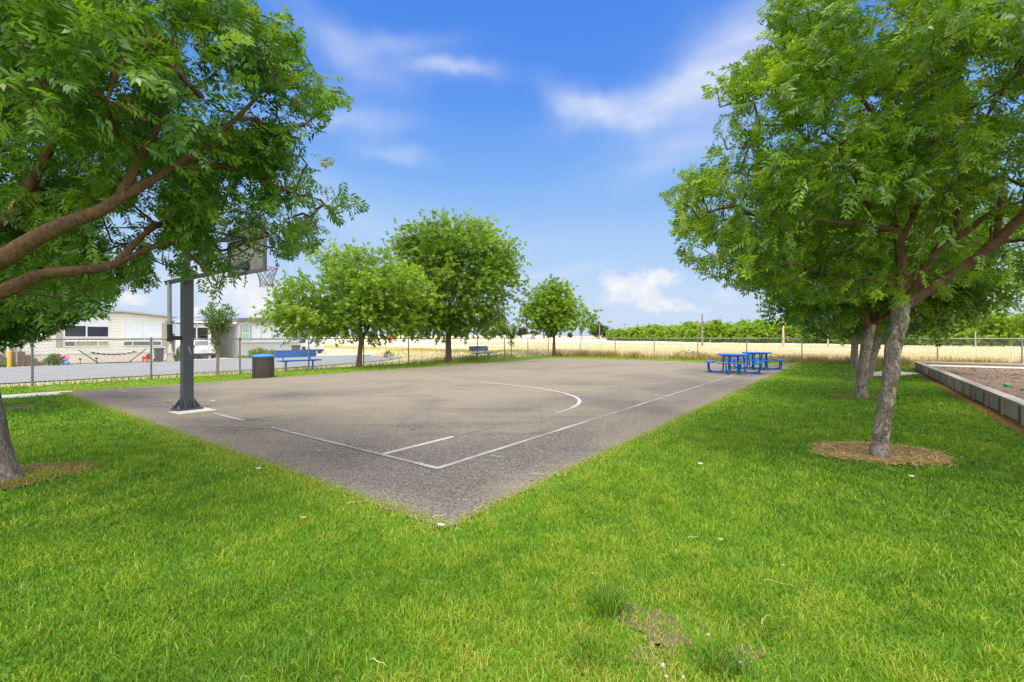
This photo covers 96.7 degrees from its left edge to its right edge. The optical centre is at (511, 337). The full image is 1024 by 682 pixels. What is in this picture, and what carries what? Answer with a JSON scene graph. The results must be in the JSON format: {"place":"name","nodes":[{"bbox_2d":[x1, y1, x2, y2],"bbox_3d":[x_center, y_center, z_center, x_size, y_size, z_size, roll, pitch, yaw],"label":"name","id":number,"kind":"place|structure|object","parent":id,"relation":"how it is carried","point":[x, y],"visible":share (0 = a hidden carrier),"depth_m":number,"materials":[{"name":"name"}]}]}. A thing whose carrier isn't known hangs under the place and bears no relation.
{"place":"outdoors","nodes":[
{"label":"outdoors","id":0,"kind":"place"},
{"bbox_2d":[2,390,70,398],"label":"sidewalk","id":1,"kind":"structure","parent":0,"point":[29,394],"depth_m":11.46,"materials":[{"name":"concrete"}]},
{"bbox_2d":[0,356,400,382],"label":"road","id":2,"kind":"structure","parent":0,"point":[326,360],"depth_m":25.01,"materials":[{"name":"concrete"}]},
{"bbox_2d":[6,350,12,367],"bbox_3d":[-28.285,1.225,25.598,0.240,1.010,0.300,0,0,37],"label":"bollard","id":3,"kind":"object","parent":2,"relation":"on","point":[8,359],"visible":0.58,"depth_m":25.54,"materials":[{"name":"yellow paint"}]},
{"bbox_2d":[60,355,69,364],"bbox_3d":[-27.900,1.402,28.364,0.400,0.657,0.525,0,0,37],"label":"garden toy","id":4,"kind":"object","parent":2,"relation":"on","point":[65,360],"visible":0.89,"depth_m":28.32,"materials":[{"name":"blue plastic"}]},
{"bbox_2d":[79,349,145,363],"bbox_3d":[-26.739,1.258,30.569,0.800,0.954,3.556,0,0,37],"label":"hammock","id":5,"kind":"object","parent":2,"relation":"on","point":[113,354],"visible":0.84,"depth_m":30.54,"materials":[{"name":"black fabric"}]},
{"bbox_2d":[153,348,164,360],"bbox_3d":[-24.945,1.233,32.143,0.689,0.989,0.548,0,0,37],"label":"wheeled bin","id":6,"kind":"object","parent":2,"relation":"on","point":[157,356],"visible":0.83,"depth_m":31.97,"materials":[{"name":"plastic"}]},
{"bbox_2d":[166,344,174,361],"bbox_3d":[-24.381,1.090,32.460,0.360,1.280,0.420,0,0,37],"label":"stone pedestal","id":7,"kind":"object","parent":2,"relation":"on","point":[169,358],"visible":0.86,"depth_m":32.37,"materials":[{"name":"beige stone"}]},
{"bbox_2d":[194,356,236,359],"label":"driveway","id":8,"kind":"structure","parent":0,"point":[205,357],"depth_m":36.66,"materials":[{"name":"concrete"}]},
{"bbox_2d":[176,340,215,357],"bbox_3d":[-25.969,0.947,37.253,3.990,1.538,1.766,0,0,37],"label":"parked car","id":9,"kind":"object","parent":8,"relation":"on","point":[198,344],"visible":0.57,"depth_m":36.18,"materials":[{"name":"white paint"}]},
{"bbox_2d":[0,355,495,386],"bbox_3d":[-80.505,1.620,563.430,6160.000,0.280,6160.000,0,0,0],"label":"ground","id":10,"kind":"structure","parent":0,"point":[323,366],"depth_m":23.38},
{"bbox_2d":[0,360,18,366],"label":"shrub","id":11,"kind":"object","parent":10,"relation":"on","point":[5,363],"visible":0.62,"depth_m":26.30,"materials":[{"name":"green plant"}]},
{"bbox_2d":[0,346,18,365],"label":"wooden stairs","id":12,"kind":"structure","parent":10,"relation":"on","point":[3,358],"depth_m":27.14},
{"bbox_2d":[11,352,42,365],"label":"brick steps","id":13,"kind":"structure","parent":10,"relation":"on","point":[20,359],"depth_m":27.67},
{"bbox_2d":[42,353,64,364],"bbox_3d":[-28.221,1.365,28.108,1.143,0.838,1.063,0,0,-24],"label":"shrub","id":14,"kind":"object","parent":10,"relation":"on","point":[51,357],"visible":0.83,"depth_m":27.95,"materials":[{"name":"green plant"}]},
{"bbox_2d":[0,310,177,364],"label":"mobile home","id":15,"kind":"object","parent":10,"relation":"on","point":[123,324],"visible":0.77,"depth_m":31.41,"materials":[{"name":"beige paint"}]},
{"bbox_2d":[63,320,108,337],"bbox_3d":[-28.378,-0.559,30.391,0.050,1.152,2.267,0,0,37],"label":"window","id":16,"kind":"structure","parent":15,"relation":"in","point":[98,329],"depth_m":30.48,"materials":[{"name":"black glass"}]},
{"bbox_2d":[63,341,108,346],"bbox_3d":[-28.378,0.440,30.391,0.050,0.393,2.267,0,0,37],"label":"window","id":17,"kind":"structure","parent":15,"relation":"in","point":[70,344],"depth_m":30.33,"materials":[{"name":"grey glass"}]},
{"bbox_2d":[123,321,161,337],"bbox_3d":[-26.589,-0.542,32.776,0.050,1.159,2.219,0,0,37],"label":"window","id":18,"kind":"structure","parent":15,"relation":"in","point":[131,329],"depth_m":32.74,"materials":[{"name":"white glass"}]},
{"bbox_2d":[123,341,161,345],"bbox_3d":[-26.589,0.446,32.776,0.050,0.366,2.219,0,0,37],"label":"window","id":19,"kind":"structure","parent":15,"relation":"in","point":[154,343],"depth_m":32.72,"materials":[{"name":"grey glass"}]},
{"bbox_2d":[169,317,299,358],"bbox_3d":[-27.622,-0.007,42.498,12.530,3.473,10.186,0,0,37],"label":"mobile home","id":20,"kind":"object","parent":10,"relation":"on","point":[241,328],"visible":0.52,"depth_m":39.66,"materials":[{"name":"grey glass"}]},
{"bbox_2d":[241,326,250,340],"bbox_3d":[-22.809,-0.338,38.985,0.052,1.323,0.782,0,0,37],"label":"window","id":21,"kind":"structure","parent":20,"relation":"in","point":[244,330],"depth_m":38.97,"materials":[{"name":"glass"}]},
{"bbox_2d":[252,326,260,337],"bbox_3d":[-22.294,-0.399,39.670,0.050,1.150,0.727,0,0,37],"label":"window","id":22,"kind":"structure","parent":20,"relation":"in","point":[256,333],"depth_m":39.68,"materials":[{"name":"white glass"}]},
{"bbox_2d":[262,326,270,337],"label":"window","id":23,"kind":"structure","parent":20,"relation":"in","point":[267,334],"depth_m":40.35,"materials":[{"name":"white glass"}]},
{"bbox_2d":[248,347,268,355],"bbox_3d":[-21.409,1.282,38.423,1.698,0.928,1.774,0,0,0],"label":"shrub","id":24,"kind":"object","parent":10,"relation":"on","point":[255,352],"visible":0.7,"depth_m":38.11,"materials":[{"name":"green plant"}]},
{"bbox_2d":[0,351,538,387],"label":"weeds","id":25,"kind":"object","parent":10,"relation":"on","point":[467,357],"visible":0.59,"depth_m":22.17,"materials":[{"name":"plant"}]},
{"bbox_2d":[245,237,446,366],"bbox_3d":[-7.881,-1.744,22.788,9.551,6.448,7.113,0,0,0],"label":"ash tree","id":26,"kind":"object","parent":10,"relation":"on","point":[370,296],"visible":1,"depth_m":21.54,"materials":[{"name":"green plant"}]},
{"bbox_2d":[323,344,543,357],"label":"dry field","id":27,"kind":"structure","parent":10,"relation":"on","point":[399,349],"depth_m":41.66,"materials":[{"name":"beige plant"}]},
{"bbox_2d":[379,206,540,360],"bbox_3d":[-3.459,-3.240,27.551,9.437,9.440,9.407,0,0,36],"label":"ash tree","id":28,"kind":"object","parent":10,"relation":"on","point":[448,255],"visible":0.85,"depth_m":26.07,"materials":[{"name":"green plant"}]},
{"bbox_2d":[604,326,618,340],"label":"orchard tree","id":29,"kind":"object","parent":10,"relation":"on","point":[609,333],"visible":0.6,"depth_m":150.69,"materials":[{"name":"green plant"}]},
{"bbox_2d":[612,327,624,340],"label":"orchard tree","id":30,"kind":"object","parent":10,"relation":"on","point":[617,335],"visible":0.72,"depth_m":146.57,"materials":[{"name":"green plant"}]},
{"bbox_2d":[620,327,634,340],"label":"orchard tree","id":31,"kind":"object","parent":10,"relation":"on","point":[624,335],"visible":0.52,"depth_m":142.49,"materials":[{"name":"green plant"}]},
{"bbox_2d":[639,327,650,340],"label":"orchard tree","id":32,"kind":"object","parent":10,"relation":"on","point":[642,335],"visible":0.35,"depth_m":133.22,"materials":[{"name":"green plant"}]},
{"bbox_2d":[655,329,671,340],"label":"orchard tree","id":33,"kind":"object","parent":10,"relation":"on","point":[661,334],"visible":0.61,"depth_m":125.36,"materials":[{"name":"green plant"}]},
{"bbox_2d":[663,327,678,341],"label":"orchard tree","id":34,"kind":"object","parent":10,"relation":"on","point":[671,331],"visible":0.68,"depth_m":120.62,"materials":[{"name":"green plant"}]},
{"bbox_2d":[672,326,689,341],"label":"orchard tree","id":35,"kind":"object","parent":10,"relation":"on","point":[681,331],"visible":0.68,"depth_m":116.74,"materials":[{"name":"green plant"}]},
{"bbox_2d":[683,326,699,341],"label":"orchard tree","id":36,"kind":"object","parent":10,"relation":"on","point":[690,331],"visible":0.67,"depth_m":113.30,"materials":[{"name":"green plant"}]},
{"bbox_2d":[684,320,698,336],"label":"orchard tree","id":37,"kind":"object","parent":10,"relation":"on","point":[692,325],"visible":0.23,"depth_m":121.90,"materials":[{"name":"green plant"}]},
{"bbox_2d":[696,314,709,345],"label":"utility pole","id":38,"kind":"object","parent":10,"relation":"on","point":[701,323],"visible":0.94,"depth_m":61.89,"materials":[{"name":"brown wood"}]},
{"bbox_2d":[693,321,717,341],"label":"orchard tree","id":39,"kind":"object","parent":10,"relation":"on","point":[705,328],"visible":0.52,"depth_m":108.80,"materials":[{"name":"green plant"}]},
{"bbox_2d":[707,319,733,342],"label":"orchard tree","id":40,"kind":"object","parent":10,"relation":"on","point":[718,328],"visible":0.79,"depth_m":103.89,"materials":[{"name":"green plant"}]},
{"bbox_2d":[725,323,746,342],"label":"orchard tree","id":41,"kind":"object","parent":10,"relation":"on","point":[732,331],"visible":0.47,"depth_m":100.53,"materials":[{"name":"green plant"}]},
{"bbox_2d":[732,317,750,325],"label":"orchard tree","id":42,"kind":"object","parent":10,"relation":"on","point":[742,320],"visible":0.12,"depth_m":111.92,"materials":[{"name":"green plant"}]},
{"bbox_2d":[735,323,755,342],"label":"orchard tree","id":43,"kind":"object","parent":10,"relation":"on","point":[743,332],"visible":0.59,"depth_m":97.05,"materials":[{"name":"green plant"}]},
{"bbox_2d":[747,319,779,342],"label":"orchard tree","id":44,"kind":"object","parent":10,"relation":"on","point":[761,329],"visible":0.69,"depth_m":93.42,"materials":[{"name":"green plant"}]},
{"bbox_2d":[765,317,799,342],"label":"orchard tree","id":45,"kind":"object","parent":10,"relation":"on","point":[787,331],"visible":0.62,"depth_m":89.43,"materials":[{"name":"green plant"}]},
{"bbox_2d":[550,349,1023,365],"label":"dry weeds","id":46,"kind":"object","parent":10,"relation":"on","point":[814,359],"visible":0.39,"depth_m":26.74,"materials":[{"name":"beige plant"}]},
{"bbox_2d":[792,327,812,342],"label":"orchard tree","id":47,"kind":"object","parent":10,"relation":"on","point":[799,336],"visible":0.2,"depth_m":84.38,"materials":[{"name":"green plant"}]},
{"bbox_2d":[810,332,837,343],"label":"orchard tree","id":48,"kind":"object","parent":10,"relation":"on","point":[825,340],"visible":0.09,"depth_m":81.18,"materials":[{"name":"green plant"}]},
{"bbox_2d":[831,334,859,343],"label":"orchard tree","id":49,"kind":"object","parent":10,"relation":"on","point":[847,340],"visible":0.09,"depth_m":76.70,"materials":[{"name":"green plant"}]},
{"bbox_2d":[904,328,927,344],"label":"orchard tree","id":50,"kind":"object","parent":10,"relation":"on","point":[916,340],"visible":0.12,"depth_m":68.55,"materials":[{"name":"green plant"}]},
{"bbox_2d":[916,322,960,345],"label":"orchard tree","id":51,"kind":"object","parent":10,"relation":"on","point":[946,341],"visible":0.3,"depth_m":64.33,"materials":[{"name":"green plant"}]},
{"bbox_2d":[933,313,971,345],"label":"orchard tree","id":52,"kind":"object","parent":10,"relation":"on","point":[962,327],"visible":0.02,"depth_m":66.17,"materials":[{"name":"green plant"}]},
{"bbox_2d":[954,310,1015,345],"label":"orchard tree","id":53,"kind":"object","parent":10,"relation":"on","point":[965,343],"visible":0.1,"depth_m":64.55,"materials":[{"name":"green plant"}]},
{"bbox_2d":[960,312,1014,346],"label":"orchard tree","id":54,"kind":"object","parent":10,"relation":"on","point":[1000,324],"visible":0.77,"depth_m":59.13,"materials":[{"name":"green plant"}]},
{"bbox_2d":[1006,313,1023,344],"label":"orchard tree","id":55,"kind":"object","parent":10,"relation":"on","point":[1017,325],"visible":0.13,"depth_m":60.92,"materials":[{"name":"green plant"}]},
{"bbox_2d":[1009,310,1023,346],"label":"orchard tree","id":56,"kind":"object","parent":10,"relation":"on","point":[1018,332],"visible":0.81,"depth_m":56.65,"materials":[{"name":"green plant"}]},
{"bbox_2d":[316,353,355,355],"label":"driveway","id":57,"kind":"structure","parent":0,"point":[321,354],"depth_m":45.16,"materials":[{"name":"concrete"}]},
{"bbox_2d":[300,339,323,352],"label":"parked car","id":58,"kind":"object","parent":57,"relation":"on","point":[304,344],"visible":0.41,"depth_m":47.44,"materials":[{"name":"white paint"}]},
{"bbox_2d":[176,335,604,337],"bbox_3d":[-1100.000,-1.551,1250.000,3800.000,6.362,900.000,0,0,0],"label":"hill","id":59,"kind":"structure","parent":0,"point":[402,336],"depth_m":843.79,"materials":[{"name":"beige plant"}]},
{"bbox_2d":[59,377,766,532],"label":"edge grass","id":60,"kind":"structure","parent":0,"point":[185,434],"depth_m":5.09,"materials":[{"name":"green plant"}]},
{"bbox_2d":[62,358,792,527],"bbox_3d":[1.414,1.438,17.740,14.161,0.001,25.264,0,0,37],"label":"court","id":61,"kind":"object","parent":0,"point":[358,410],"visible":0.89,"depth_m":8.26,"materials":[{"name":"asphalt"}]},
{"bbox_2d":[169,407,215,414],"bbox_3d":[-6.204,1.438,8.839,0.547,0.024,0.644,0,0,34],"label":"concrete pad","id":62,"kind":"object","parent":61,"relation":"on","point":[204,409],"visible":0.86,"depth_m":8.74,"materials":[{"name":"grey concrete"}]},
{"bbox_2d":[164,218,277,410],"bbox_3d":[-6.041,-0.497,9.655,1.826,3.845,1.610,0,0,-15],"label":"basketball hoop","id":63,"kind":"object","parent":62,"relation":"on","point":[186,401],"visible":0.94,"depth_m":9.00,"materials":[{"name":"paint"}]},
{"bbox_2d":[269,427,439,468],"bbox_3d":[-2.313,1.430,6.098,3.805,0.001,0.068,0,0,37],"label":"baseline","id":64,"kind":"object","parent":61,"relation":"on","point":[398,458],"visible":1,"depth_m":5.80,"materials":[{"name":"white paint"}]},
{"bbox_2d":[383,436,452,453],"bbox_3d":[-1.228,1.433,6.066,0.068,0.001,1.250,0,0,37],"label":"lane line","id":65,"kind":"object","parent":61,"relation":"on","point":[417,445],"visible":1,"depth_m":6.02,"materials":[{"name":"white paint"}]},
{"bbox_2d":[482,382,580,407],"bbox_3d":[0.586,1.433,12.124,1.146,0.001,5.762,0,0,-24],"label":"three point line","id":66,"kind":"object","parent":61,"relation":"on","point":[579,401],"visible":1,"depth_m":11.39,"materials":[{"name":"white paint"}]},
{"bbox_2d":[439,374,735,468],"bbox_3d":[3.996,1.433,11.398,0.068,0.001,16.050,0,0,37],"label":"sideline","id":67,"kind":"object","parent":61,"relation":"on","point":[464,459],"visible":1,"depth_m":6.81,"materials":[{"name":"white paint"}]},
{"bbox_2d":[705,354,763,373],"bbox_3d":[8.981,1.065,18.429,2.170,0.766,2.170,0,0,28],"label":"picnic table","id":68,"kind":"object","parent":61,"relation":"on","point":[729,363],"visible":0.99,"depth_m":18.10,"materials":[{"name":"blue metal"}]},
{"bbox_2d":[731,352,784,369],"bbox_3d":[11.171,1.065,20.747,2.170,0.766,2.170,0,0,23],"label":"picnic table","id":69,"kind":"object","parent":61,"relation":"on","point":[753,358],"visible":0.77,"depth_m":20.43,"materials":[{"name":"blue metal"}]},
{"bbox_2d":[0,355,1023,681],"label":"lawn","id":70,"kind":"structure","parent":0,"point":[508,593],"depth_m":2.88,"materials":[{"name":"green plant"}]},
{"bbox_2d":[4,404,35,408],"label":"mulch","id":71,"kind":"object","parent":70,"relation":"on","point":[17,406],"visible":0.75,"depth_m":9.45,"materials":[{"name":"wood"}]},
{"bbox_2d":[0,461,101,489],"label":"bark mulch","id":72,"kind":"object","parent":70,"relation":"on","point":[52,475],"visible":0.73,"depth_m":4.94,"materials":[{"name":"brown wood"}]},
{"bbox_2d":[0,144,119,353],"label":"shade tree","id":73,"kind":"object","parent":70,"relation":"on","point":[12,332],"visible":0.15,"depth_m":8.96,"materials":[{"name":"green plant"}]},
{"bbox_2d":[0,0,370,482],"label":"shade tree","id":74,"kind":"object","parent":70,"relation":"on","point":[60,60],"visible":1,"depth_m":3.91,"materials":[{"name":"green plant"}]},
{"bbox_2d":[196,300,238,374],"bbox_3d":[-11.190,-0.015,17.316,1.400,2.992,1.408,0,0,-31],"label":"sapling","id":75,"kind":"object","parent":70,"relation":"on","point":[212,323],"visible":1,"depth_m":17.27,"materials":[{"name":"green plant"}]},
{"bbox_2d":[252,354,274,378],"bbox_3d":[-8.915,1.035,16.314,0.736,0.830,0.736,0,0,0],"label":"trash can","id":76,"kind":"object","parent":70,"relation":"on","point":[262,365],"visible":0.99,"depth_m":16.02,"materials":[{"name":"metal"}]},
{"bbox_2d":[0,337,548,386],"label":"chain link fence","id":77,"kind":"object","parent":70,"relation":"on","point":[32,353],"visible":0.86,"depth_m":17.52,"materials":[{"name":"metal"}]},
{"bbox_2d":[275,350,321,369],"bbox_3d":[-9.365,1.033,19.981,0.603,0.934,1.830,0,0,38],"label":"park bench","id":78,"kind":"object","parent":70,"relation":"on","point":[302,353],"visible":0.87,"depth_m":19.99,"materials":[{"name":"blue metal"}]},
{"bbox_2d":[0,393,875,491],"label":"sparse dry grass","id":79,"kind":"structure","parent":70,"relation":"on","point":[42,472],"depth_m":4.75,"materials":[{"name":"brown plant"}]},
{"bbox_2d":[469,346,493,359],"bbox_3d":[-1.971,1.033,29.292,0.603,0.934,1.830,0,0,37],"label":"park bench","id":80,"kind":"object","parent":70,"relation":"on","point":[482,348],"visible":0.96,"depth_m":29.45,"materials":[{"name":"blue metal"}]},
{"bbox_2d":[504,325,517,356],"bbox_3d":[-0.103,0.262,31.792,1.030,2.437,1.113,0,0,0],"label":"sapling","id":81,"kind":"object","parent":70,"relation":"on","point":[510,335],"visible":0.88,"depth_m":31.73,"materials":[{"name":"green plant"}]},
{"bbox_2d":[511,274,611,355],"bbox_3d":[3.369,-1.713,35.660,6.588,6.387,6.524,0,0,-43],"label":"ash tree","id":82,"kind":"object","parent":70,"relation":"on","point":[560,313],"visible":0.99,"depth_m":34.73,"materials":[{"name":"green plant"}]},
{"bbox_2d":[615,598,693,648],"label":"bare soil","id":83,"kind":"structure","parent":70,"relation":"on","point":[671,639],"depth_m":2.26,"materials":[{"name":"brown soil"}]},
{"bbox_2d":[630,643,679,664],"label":"bare soil","id":84,"kind":"structure","parent":70,"relation":"on","point":[639,656],"depth_m":2.06,"materials":[{"name":"brown soil"}]},
{"bbox_2d":[602,583,774,673],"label":"thin grass","id":85,"kind":"structure","parent":70,"relation":"on","point":[650,648],"depth_m":2.10,"materials":[{"name":"plant"}]},
{"bbox_2d":[710,643,763,670],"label":"bare soil","id":86,"kind":"structure","parent":70,"relation":"on","point":[757,650],"depth_m":2.08,"materials":[{"name":"brown soil"}]},
{"bbox_2d":[580,337,1023,364],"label":"chain link fence","id":87,"kind":"object","parent":70,"relation":"on","point":[802,349],"visible":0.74,"depth_m":25.82,"materials":[{"name":"metal"}]},
{"bbox_2d":[659,0,1023,457],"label":"shade tree","id":88,"kind":"object","parent":70,"relation":"on","point":[803,70],"visible":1,"depth_m":4.78,"materials":[{"name":"green plant"}]},
{"bbox_2d":[782,312,905,364],"bbox_3d":[18.050,-1.282,24.039,6.692,5.530,6.222,0,0,0],"label":"shade tree","id":89,"kind":"object","parent":70,"relation":"on","point":[852,349],"visible":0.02,"depth_m":23.96,"materials":[{"name":"green plant"}]},
{"bbox_2d":[827,393,877,398],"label":"mulch","id":90,"kind":"object","parent":70,"relation":"on","point":[838,396],"visible":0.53,"depth_m":11.04,"materials":[{"name":"wood"}]},
{"bbox_2d":[785,307,929,368],"bbox_3d":[15.728,-1.416,20.488,6.172,5.798,6.238,0,0,0],"label":"shade tree","id":91,"kind":"object","parent":70,"relation":"on","point":[856,335],"visible":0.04,"depth_m":20.40,"materials":[{"name":"green plant"}]},
{"bbox_2d":[747,145,1023,397],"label":"shade tree","id":92,"kind":"object","parent":70,"relation":"on","point":[957,299],"visible":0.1,"depth_m":10.33,"materials":[{"name":"green plant"}]},
{"bbox_2d":[805,440,972,467],"bbox_3d":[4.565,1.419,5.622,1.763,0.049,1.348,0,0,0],"label":"straw","id":93,"kind":"object","parent":70,"relation":"on","point":[895,454],"visible":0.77,"depth_m":5.49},
{"bbox_2d":[873,371,918,375],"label":"concrete slab","id":94,"kind":"structure","parent":70,"relation":"on","point":[880,373],"depth_m":17.95,"materials":[{"name":"grey concrete"}]},
{"bbox_2d":[792,261,1020,377],"bbox_3d":[13.244,-1.316,16.129,6.058,5.653,6.250,0,0,0],"label":"shade tree","id":95,"kind":"object","parent":70,"relation":"on","point":[880,335],"visible":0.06,"depth_m":15.49,"materials":[{"name":"green plant"}]},
{"bbox_2d":[910,369,1023,435],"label":"needle litter","id":96,"kind":"object","parent":70,"relation":"on","point":[1009,422],"visible":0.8,"depth_m":9.33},
{"bbox_2d":[915,361,1023,425],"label":"retaining wall","id":97,"kind":"structure","parent":70,"relation":"on","point":[1009,405],"depth_m":10.61,"materials":[{"name":"grey concrete"}]},
{"bbox_2d":[0,0,1023,336],"label":"sky","id":98,"kind":"structure","parent":0,"point":[568,121],"materials":[{"name":"blue"}]},
{"bbox_2d":[176,338,1023,363],"bbox_3d":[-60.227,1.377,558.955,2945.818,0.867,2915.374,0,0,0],"label":"field","id":99,"kind":"structure","parent":0,"point":[439,346],"depth_m":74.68,"materials":[{"name":"beige plant"}]},
{"bbox_2d":[515,326,528,336],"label":"distant tree","id":100,"kind":"object","parent":99,"relation":"on","point":[522,331],"visible":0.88,"depth_m":327.64,"materials":[{"name":"green plant"}]},
{"bbox_2d":[522,334,539,338],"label":"shed","id":101,"kind":"structure","parent":99,"relation":"on","point":[530,335],"depth_m":226.85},
{"bbox_2d":[587,323,605,338],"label":"distant tree","id":102,"kind":"object","parent":99,"relation":"on","point":[596,333],"visible":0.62,"depth_m":297.30,"materials":[{"name":"green plant"}]},
{"bbox_2d":[627,324,644,340],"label":"orchard tree","id":103,"kind":"object","parent":99,"relation":"on","point":[632,335],"visible":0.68,"depth_m":137.11,"materials":[{"name":"green plant"}]},
{"bbox_2d":[643,324,661,340],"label":"orchard tree","id":104,"kind":"object","parent":99,"relation":"on","point":[650,334],"visible":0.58,"depth_m":128.85,"materials":[{"name":"green plant"}]},
{"bbox_2d":[933,366,1023,399],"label":"bark ground","id":105,"kind":"structure","parent":0,"point":[996,385],"depth_m":13.73,"materials":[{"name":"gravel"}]},
{"bbox_2d":[928,364,1023,368],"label":"concrete walk","id":106,"kind":"structure","parent":105,"relation":"on","point":[977,366],"depth_m":18.78,"materials":[{"name":"white concrete"}]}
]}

